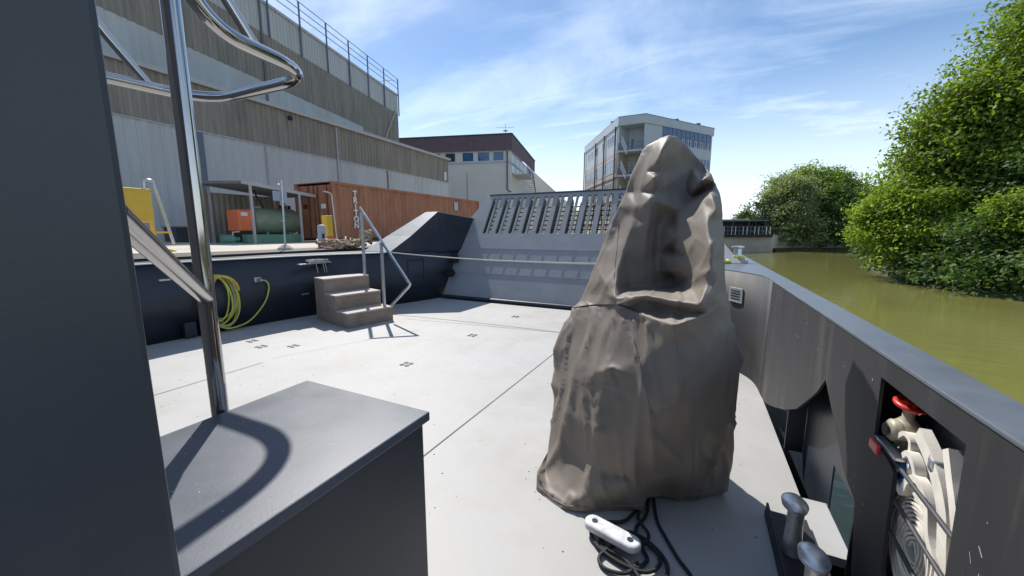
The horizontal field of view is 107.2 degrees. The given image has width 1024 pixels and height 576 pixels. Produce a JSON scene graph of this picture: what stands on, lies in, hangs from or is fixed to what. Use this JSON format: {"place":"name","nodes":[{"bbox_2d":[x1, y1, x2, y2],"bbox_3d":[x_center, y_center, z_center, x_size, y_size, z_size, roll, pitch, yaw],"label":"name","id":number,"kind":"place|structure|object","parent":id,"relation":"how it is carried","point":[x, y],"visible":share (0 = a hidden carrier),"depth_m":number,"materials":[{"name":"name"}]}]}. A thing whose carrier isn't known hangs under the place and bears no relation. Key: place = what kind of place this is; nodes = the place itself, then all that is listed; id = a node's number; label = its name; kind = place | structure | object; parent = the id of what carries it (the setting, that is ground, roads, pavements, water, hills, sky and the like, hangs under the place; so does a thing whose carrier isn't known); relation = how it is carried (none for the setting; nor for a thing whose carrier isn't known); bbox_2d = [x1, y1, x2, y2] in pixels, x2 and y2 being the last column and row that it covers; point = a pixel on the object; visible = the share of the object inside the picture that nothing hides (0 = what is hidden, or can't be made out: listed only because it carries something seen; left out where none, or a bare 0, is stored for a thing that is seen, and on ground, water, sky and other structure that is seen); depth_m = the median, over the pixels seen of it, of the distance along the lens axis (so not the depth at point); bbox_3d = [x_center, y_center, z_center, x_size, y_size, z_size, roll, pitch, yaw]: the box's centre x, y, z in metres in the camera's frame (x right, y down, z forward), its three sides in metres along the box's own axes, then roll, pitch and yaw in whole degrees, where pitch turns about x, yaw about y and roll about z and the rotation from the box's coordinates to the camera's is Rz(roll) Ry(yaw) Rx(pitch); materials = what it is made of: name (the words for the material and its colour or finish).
{"place":"outdoors","nodes":[
{"label":"outdoors","id":0,"kind":"place"},
{"bbox_2d":[399,133,536,233],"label":"brown topped building","id":1,"kind":"structure","parent":0,"point":[482,168],"depth_m":49.19,"materials":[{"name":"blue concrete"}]},
{"bbox_2d":[445,153,455,162],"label":"window","id":2,"kind":"structure","parent":1,"relation":"in","point":[452,156],"depth_m":49.36,"materials":[{"name":"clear glass"}]},
{"bbox_2d":[462,152,473,161],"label":"window","id":3,"kind":"structure","parent":1,"relation":"in","point":[466,156],"depth_m":48.96,"materials":[{"name":"blue glass"}]},
{"bbox_2d":[477,151,489,161],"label":"window","id":4,"kind":"structure","parent":1,"relation":"in","point":[481,156],"depth_m":48.61,"materials":[{"name":"blue glass"}]},
{"bbox_2d":[493,151,503,160],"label":"window","id":5,"kind":"structure","parent":1,"relation":"in","point":[497,155],"depth_m":48.25,"materials":[{"name":"blue glass"}]},
{"bbox_2d":[512,153,515,173],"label":"window","id":6,"kind":"structure","parent":1,"relation":"in","point":[513,156],"depth_m":50.21,"materials":[{"name":"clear glass"}]},
{"bbox_2d":[516,157,519,173],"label":"window","id":7,"kind":"structure","parent":1,"relation":"in","point":[517,160],"depth_m":52.69,"materials":[{"name":"blue glass"}]},
{"bbox_2d":[520,161,523,180],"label":"window","id":8,"kind":"structure","parent":1,"relation":"in","point":[521,164],"depth_m":55.93,"materials":[{"name":"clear glass"}]},
{"bbox_2d":[524,165,526,182],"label":"window","id":9,"kind":"structure","parent":1,"relation":"in","point":[525,167],"depth_m":58.85,"materials":[{"name":"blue glass"}]},
{"bbox_2d":[132,233,857,253],"bbox_3d":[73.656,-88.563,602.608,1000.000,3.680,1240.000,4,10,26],"label":"quay","id":10,"kind":"structure","parent":0,"point":[761,244],"depth_m":46.24,"materials":[{"name":"concrete"}]},
{"bbox_2d":[123,178,176,251],"bbox_3d":[-8.136,-1.574,8.258,0.320,1.628,1.058,4,10,26],"label":"yellow machine","id":11,"kind":"object","parent":10,"relation":"on","point":[138,202],"visible":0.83,"depth_m":8.22,"materials":[{"name":"paint"}]},
{"bbox_2d":[161,226,188,241],"bbox_3d":[-14.010,-2.399,16.757,1.060,0.645,1.980,4,10,26],"label":"bin","id":12,"kind":"object","parent":10,"relation":"on","point":[180,233],"visible":0.4,"depth_m":15.90,"materials":[{"name":"grey metal"}]},
{"bbox_2d":[219,231,242,243],"bbox_3d":[-10.524,-1.899,14.137,0.400,0.478,0.653,4,10,26],"label":"green pump","id":13,"kind":"object","parent":10,"relation":"on","point":[229,239],"visible":0.99,"depth_m":14.00,"materials":[{"name":"paint"}]},
{"bbox_2d":[95,0,399,141],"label":"warehouse","id":14,"kind":"structure","parent":10,"relation":"on","point":[335,86],"depth_m":25.33,"materials":[{"name":"metal"}]},
{"bbox_2d":[133,245,371,261],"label":"quay kerb","id":15,"kind":"structure","parent":10,"relation":"on","point":[141,258],"depth_m":8.21,"materials":[{"name":"grey concrete"}]},
{"bbox_2d":[272,180,294,249],"bbox_3d":[-5.456,-1.718,8.978,0.400,1.661,0.400,4,10,26],"label":"sign post","id":16,"kind":"object","parent":15,"relation":"on","point":[280,196],"visible":0.96,"depth_m":8.96,"materials":[{"name":"grey metal"}]},
{"bbox_2d":[317,225,327,247],"bbox_3d":[-5.213,-1.403,10.304,0.240,0.640,0.336,1,9,7],"label":"grey dispenser","id":17,"kind":"object","parent":15,"relation":"on","point":[321,230],"visible":0.78,"depth_m":10.25,"materials":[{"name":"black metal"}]},
{"bbox_2d":[315,236,366,248],"bbox_3d":[-4.466,-1.183,9.966,1.324,0.364,1.210,4,10,26],"label":"rope pile","id":18,"kind":"object","parent":15,"relation":"on","point":[344,243],"visible":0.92,"depth_m":9.69,"materials":[{"name":"beige fabric"}]},
{"bbox_2d":[359,229,372,244],"bbox_3d":[-3.848,-1.345,9.953,0.348,0.414,0.329,4,10,26],"label":"rope coil","id":19,"kind":"object","parent":18,"relation":"on","point":[368,235],"visible":0.74,"depth_m":9.87,"materials":[{"name":"beige fabric"}]},
{"bbox_2d":[202,180,315,242],"bbox_3d":[-10.513,-3.120,15.776,2.645,2.403,3.306,4,10,26],"label":"tank shelter","id":20,"kind":"object","parent":10,"relation":"on","point":[218,205],"visible":0.51,"depth_m":15.45,"materials":[{"name":"metal"}]},
{"bbox_2d":[220,190,300,242],"bbox_3d":[-10.396,-2.995,15.858,1.900,2.122,2.520,4,10,26],"label":"fuel tank","id":21,"kind":"object","parent":10,"relation":"on","point":[269,224],"visible":0.68,"depth_m":15.59,"materials":[{"name":"green metal"}]},
{"bbox_2d":[226,209,255,242],"bbox_3d":[-10.662,-2.422,14.917,0.810,1.300,0.620,4,10,26],"label":"orange pump box","id":22,"kind":"object","parent":21,"relation":"on","point":[240,220],"visible":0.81,"depth_m":14.64,"materials":[{"name":"red paint"}]},
{"bbox_2d":[102,49,450,240],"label":"warehouse","id":23,"kind":"structure","parent":10,"relation":"on","point":[257,140],"depth_m":20.33,"materials":[{"name":"metal"}]},
{"bbox_2d":[197,132,207,191],"bbox_3d":[-15.287,-6.029,18.243,0.050,2.980,0.900,4,9,24],"label":"door panel","id":24,"kind":"structure","parent":23,"relation":"in","point":[200,139],"depth_m":18.48,"materials":[{"name":"blue paint"}]},
{"bbox_2d":[279,203,290,209],"bbox_3d":[-10.287,-3.020,17.257,0.144,1.724,0.695,4,10,26],"label":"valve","id":25,"kind":"object","parent":10,"relation":"on","point":[286,207],"visible":0.2,"depth_m":17.12,"materials":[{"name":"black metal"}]},
{"bbox_2d":[321,215,333,245],"bbox_3d":[-5.449,-1.675,11.174,0.230,0.920,0.210,4,10,26],"label":"yellow post","id":26,"kind":"object","parent":10,"relation":"on","point":[327,222],"visible":0.62,"depth_m":11.07,"materials":[{"name":"metal"}]},
{"bbox_2d":[323,191,337,238],"bbox_3d":[-5.343,-2.019,11.120,0.070,1.617,0.352,6,10,34],"label":"standpipe","id":27,"kind":"object","parent":10,"relation":"on","point":[333,212],"visible":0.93,"depth_m":11.18,"materials":[{"name":"metal"}]},
{"bbox_2d":[294,181,478,240],"bbox_3d":[-6.153,-4.189,22.240,2.518,2.590,12.217,4,10,26],"label":"shipping container","id":28,"kind":"object","parent":10,"relation":"on","point":[387,211],"visible":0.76,"depth_m":17.96,"materials":[{"name":"paint"}]},
{"bbox_2d":[296,186,316,237],"bbox_3d":[-9.340,-3.421,17.112,1.120,2.300,0.102,4,10,26],"label":"door","id":29,"kind":"structure","parent":28,"relation":"in","point":[307,203],"depth_m":17.05,"materials":[{"name":"paint"}]},
{"bbox_2d":[314,184,331,234],"bbox_3d":[-8.261,-3.342,16.593,1.120,2.300,0.102,4,10,26],"label":"door","id":30,"kind":"structure","parent":28,"relation":"in","point":[323,199],"depth_m":16.55,"materials":[{"name":"paint"}]},
{"bbox_2d":[730,203,760,218],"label":"tree","id":31,"kind":"object","parent":10,"relation":"on","point":[745,214],"visible":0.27,"depth_m":62.59,"materials":[{"name":"green plant"}]},
{"bbox_2d":[723,219,768,234],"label":"waterside shelter","id":32,"kind":"object","parent":10,"relation":"on","point":[735,222],"visible":0.59,"depth_m":51.73,"materials":[{"name":"black metal"}]},
{"bbox_2d":[724,235,772,236],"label":"quay coping","id":33,"kind":"object","parent":10,"relation":"on","point":[748,235],"visible":0.64,"depth_m":46.18,"materials":[{"name":"grey concrete"}]},
{"bbox_2d":[723,226,770,234],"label":"quay railing","id":34,"kind":"object","parent":33,"relation":"on","point":[747,229],"visible":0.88,"depth_m":46.44,"materials":[{"name":"grey metal"}]},
{"bbox_2d":[756,159,873,215],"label":"tree","id":35,"kind":"object","parent":10,"relation":"on","point":[832,175],"visible":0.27,"depth_m":52.01,"materials":[{"name":"green plant"}]},
{"bbox_2d":[533,173,577,232],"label":"gable hall","id":36,"kind":"structure","parent":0,"point":[541,185],"depth_m":83.23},
{"bbox_2d":[264,0,1018,221],"label":"sky","id":37,"kind":"structure","parent":0,"point":[780,84],"materials":[{"name":"blue"}]},
{"bbox_2d":[582,113,714,233],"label":"office block","id":38,"kind":"structure","parent":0,"point":[614,148],"depth_m":58.47,"materials":[{"name":"beige concrete"}]},
{"bbox_2d":[586,172,590,184],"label":"window","id":39,"kind":"structure","parent":38,"relation":"in","point":[588,176],"depth_m":73.14,"materials":[{"name":"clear glass"}]},
{"bbox_2d":[591,169,595,182],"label":"window","id":40,"kind":"structure","parent":38,"relation":"in","point":[592,172],"depth_m":70.26,"materials":[{"name":"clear glass"}]},
{"bbox_2d":[596,165,602,180],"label":"window","id":41,"kind":"structure","parent":38,"relation":"in","point":[599,170],"depth_m":65.73,"materials":[{"name":"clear glass"}]},
{"bbox_2d":[603,206,611,218],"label":"window","id":42,"kind":"structure","parent":38,"relation":"in","point":[608,206],"depth_m":60.95,"materials":[{"name":"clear glass"}]},
{"bbox_2d":[604,181,614,197],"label":"window","id":43,"kind":"structure","parent":38,"relation":"in","point":[608,186],"depth_m":60.31,"materials":[{"name":"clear glass"}]},
{"bbox_2d":[604,157,615,176],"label":"window","id":44,"kind":"structure","parent":38,"relation":"in","point":[609,165],"depth_m":60.23,"materials":[{"name":"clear glass"}]},
{"bbox_2d":[629,162,633,173],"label":"window","id":45,"kind":"structure","parent":38,"relation":"in","point":[631,164],"depth_m":58.07,"materials":[{"name":"glass"}]},
{"bbox_2d":[630,138,634,149],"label":"window","id":46,"kind":"structure","parent":38,"relation":"in","point":[631,139],"depth_m":57.54,"materials":[{"name":"glass"}]},
{"bbox_2d":[663,126,710,149],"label":"window","id":47,"kind":"structure","parent":38,"relation":"in","point":[681,134],"depth_m":59.20,"materials":[{"name":"blue glass"}]},
{"bbox_2d":[698,158,709,170],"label":"window","id":48,"kind":"structure","parent":38,"relation":"in","point":[706,163],"depth_m":61.80,"materials":[{"name":"blue glass"}]},
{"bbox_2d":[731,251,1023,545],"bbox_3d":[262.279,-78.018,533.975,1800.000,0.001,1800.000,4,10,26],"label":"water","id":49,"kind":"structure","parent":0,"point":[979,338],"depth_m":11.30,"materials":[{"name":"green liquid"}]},
{"bbox_2d":[0,0,1023,575],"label":"work boat","id":50,"kind":"object","parent":49,"relation":"on","point":[116,362],"visible":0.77,"depth_m":1.88,"materials":[{"name":"paint"}]},
{"bbox_2d":[214,275,269,328],"bbox_3d":[-4.656,0.202,6.385,0.178,0.924,1.046,4,10,26],"label":"hose coil","id":51,"kind":"object","parent":50,"relation":"hanging from","point":[234,292],"visible":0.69,"depth_m":6.31,"materials":[{"name":"yellow rubber"}]},
{"bbox_2d":[160,381,429,575],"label":"storage locker","id":52,"kind":"object","parent":50,"relation":"on","point":[307,478],"visible":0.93,"depth_m":1.11,"materials":[{"name":"metal"}]},
{"bbox_2d":[306,258,327,270],"bbox_3d":[-3.787,-0.436,7.395,0.112,0.281,0.500,4,10,26],"label":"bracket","id":53,"kind":"object","parent":50,"relation":"on","point":[315,260],"visible":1,"depth_m":7.34,"materials":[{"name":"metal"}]},
{"bbox_2d":[314,206,410,328],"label":"boarding steps","id":54,"kind":"structure","parent":50,"relation":"on","point":[348,301],"depth_m":6.92,"materials":[{"name":"grey"}]},
{"bbox_2d":[383,251,595,263],"bbox_3d":[0.243,-0.582,7.010,6.746,0.202,0.052,4,9,24],"label":"mooring line","id":55,"kind":"object","parent":50,"relation":"attached to","point":[494,260],"visible":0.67,"depth_m":7.26,"materials":[{"name":"fabric"}]},
{"bbox_2d":[536,135,742,513],"bbox_3d":[0.817,0.154,2.448,1.213,2.257,1.136,4,10,26],"label":"covered equipment","id":56,"kind":"object","parent":50,"relation":"on","point":[647,353],"visible":1,"depth_m":2.20,"materials":[{"name":"grey fabric"}]},
{"bbox_2d":[589,497,692,575],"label":"black cable","id":57,"kind":"object","parent":50,"relation":"on","point":[636,567],"visible":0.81,"depth_m":1.93,"materials":[{"name":"rubber"}]},
{"bbox_2d":[585,515,640,553],"bbox_3d":[0.530,1.302,2.005,0.310,0.046,0.100,7,11,39],"label":"power strip","id":58,"kind":"object","parent":57,"relation":"on","point":[617,536],"visible":1,"depth_m":1.98,"materials":[{"name":"white plastic"}]},
{"bbox_2d":[724,255,744,262],"bbox_3d":[3.216,-0.426,5.610,0.512,0.117,0.222,-3,9,-17],"label":"yellow rope","id":59,"kind":"object","parent":50,"relation":"on","point":[729,261],"visible":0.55,"depth_m":5.55,"materials":[{"name":"yellow fabric"}]},
{"bbox_2d":[869,437,880,454],"bbox_3d":[1.407,0.613,1.464,0.012,0.038,0.075,4,10,26],"label":"red reflector","id":60,"kind":"object","parent":50,"relation":"attached to","point":[874,446],"visible":1,"depth_m":1.45,"materials":[{"name":"paint"}]},
{"bbox_2d":[897,459,910,481],"bbox_3d":[1.405,0.660,1.370,0.033,0.103,0.121,4,10,26],"label":"blue rag","id":61,"kind":"object","parent":50,"relation":"on","point":[900,475],"visible":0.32,"depth_m":1.34,"materials":[{"name":"fabric"}]},
{"bbox_2d":[882,395,926,461],"bbox_3d":[1.477,0.529,1.423,0.115,0.230,0.113,4,10,26],"label":"fire hydrant valve","id":62,"kind":"object","parent":50,"relation":"attached to","point":[906,421],"visible":0.66,"depth_m":1.40,"materials":[{"name":"red metal"}]},
{"bbox_2d":[875,435,951,575],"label":"hose rack","id":63,"kind":"object","parent":50,"relation":"attached to","point":[893,454],"visible":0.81,"depth_m":1.25,"materials":[{"name":"metal"}]},
{"bbox_2d":[888,428,964,575],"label":"fire hose","id":64,"kind":"object","parent":63,"relation":"attached to","point":[935,477],"visible":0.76,"depth_m":1.22,"materials":[{"name":"white fabric"}]},
{"bbox_2d":[773,247,985,251],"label":"bank","id":65,"kind":"structure","parent":0,"point":[815,249],"depth_m":47.39,"materials":[{"name":"soil"}]},
{"bbox_2d":[747,170,835,248],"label":"willow tree","id":66,"kind":"object","parent":65,"relation":"on","point":[789,199],"visible":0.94,"depth_m":48.25,"materials":[{"name":"green plant"}]},
{"bbox_2d":[810,174,920,250],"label":"tree","id":67,"kind":"object","parent":65,"relation":"on","point":[836,203],"visible":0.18,"depth_m":48.19,"materials":[{"name":"green plant"}]},
{"bbox_2d":[866,263,1023,301],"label":"river bank","id":68,"kind":"structure","parent":0,"point":[1017,295],"depth_m":15.36,"materials":[{"name":"soil"}]},
{"bbox_2d":[836,173,978,273],"bbox_3d":[19.991,-3.192,18.767,5.710,5.289,5.448,4,10,26],"label":"lime bush","id":69,"kind":"object","parent":68,"relation":"on","point":[893,215],"visible":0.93,"depth_m":18.50,"materials":[{"name":"green plant"}]},
{"bbox_2d":[840,126,1023,296],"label":"shaded bush","id":70,"kind":"object","parent":68,"relation":"on","point":[971,259],"visible":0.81,"depth_m":15.89,"materials":[{"name":"green plant"}]},
{"bbox_2d":[856,54,1023,208],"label":"riverside tree","id":71,"kind":"object","parent":68,"relation":"on","point":[947,146],"visible":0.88,"depth_m":18.38,"materials":[{"name":"green plant"}]},
{"bbox_2d":[935,0,1023,181],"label":"riverside tree","id":72,"kind":"object","parent":68,"relation":"on","point":[1011,29],"visible":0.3,"depth_m":18.93,"materials":[{"name":"green plant"}]},
{"bbox_2d":[964,186,1023,258],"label":"lime bush","id":73,"kind":"object","parent":68,"relation":"on","point":[1013,203],"visible":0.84,"depth_m":15.08,"materials":[{"name":"green plant"}]}
]}

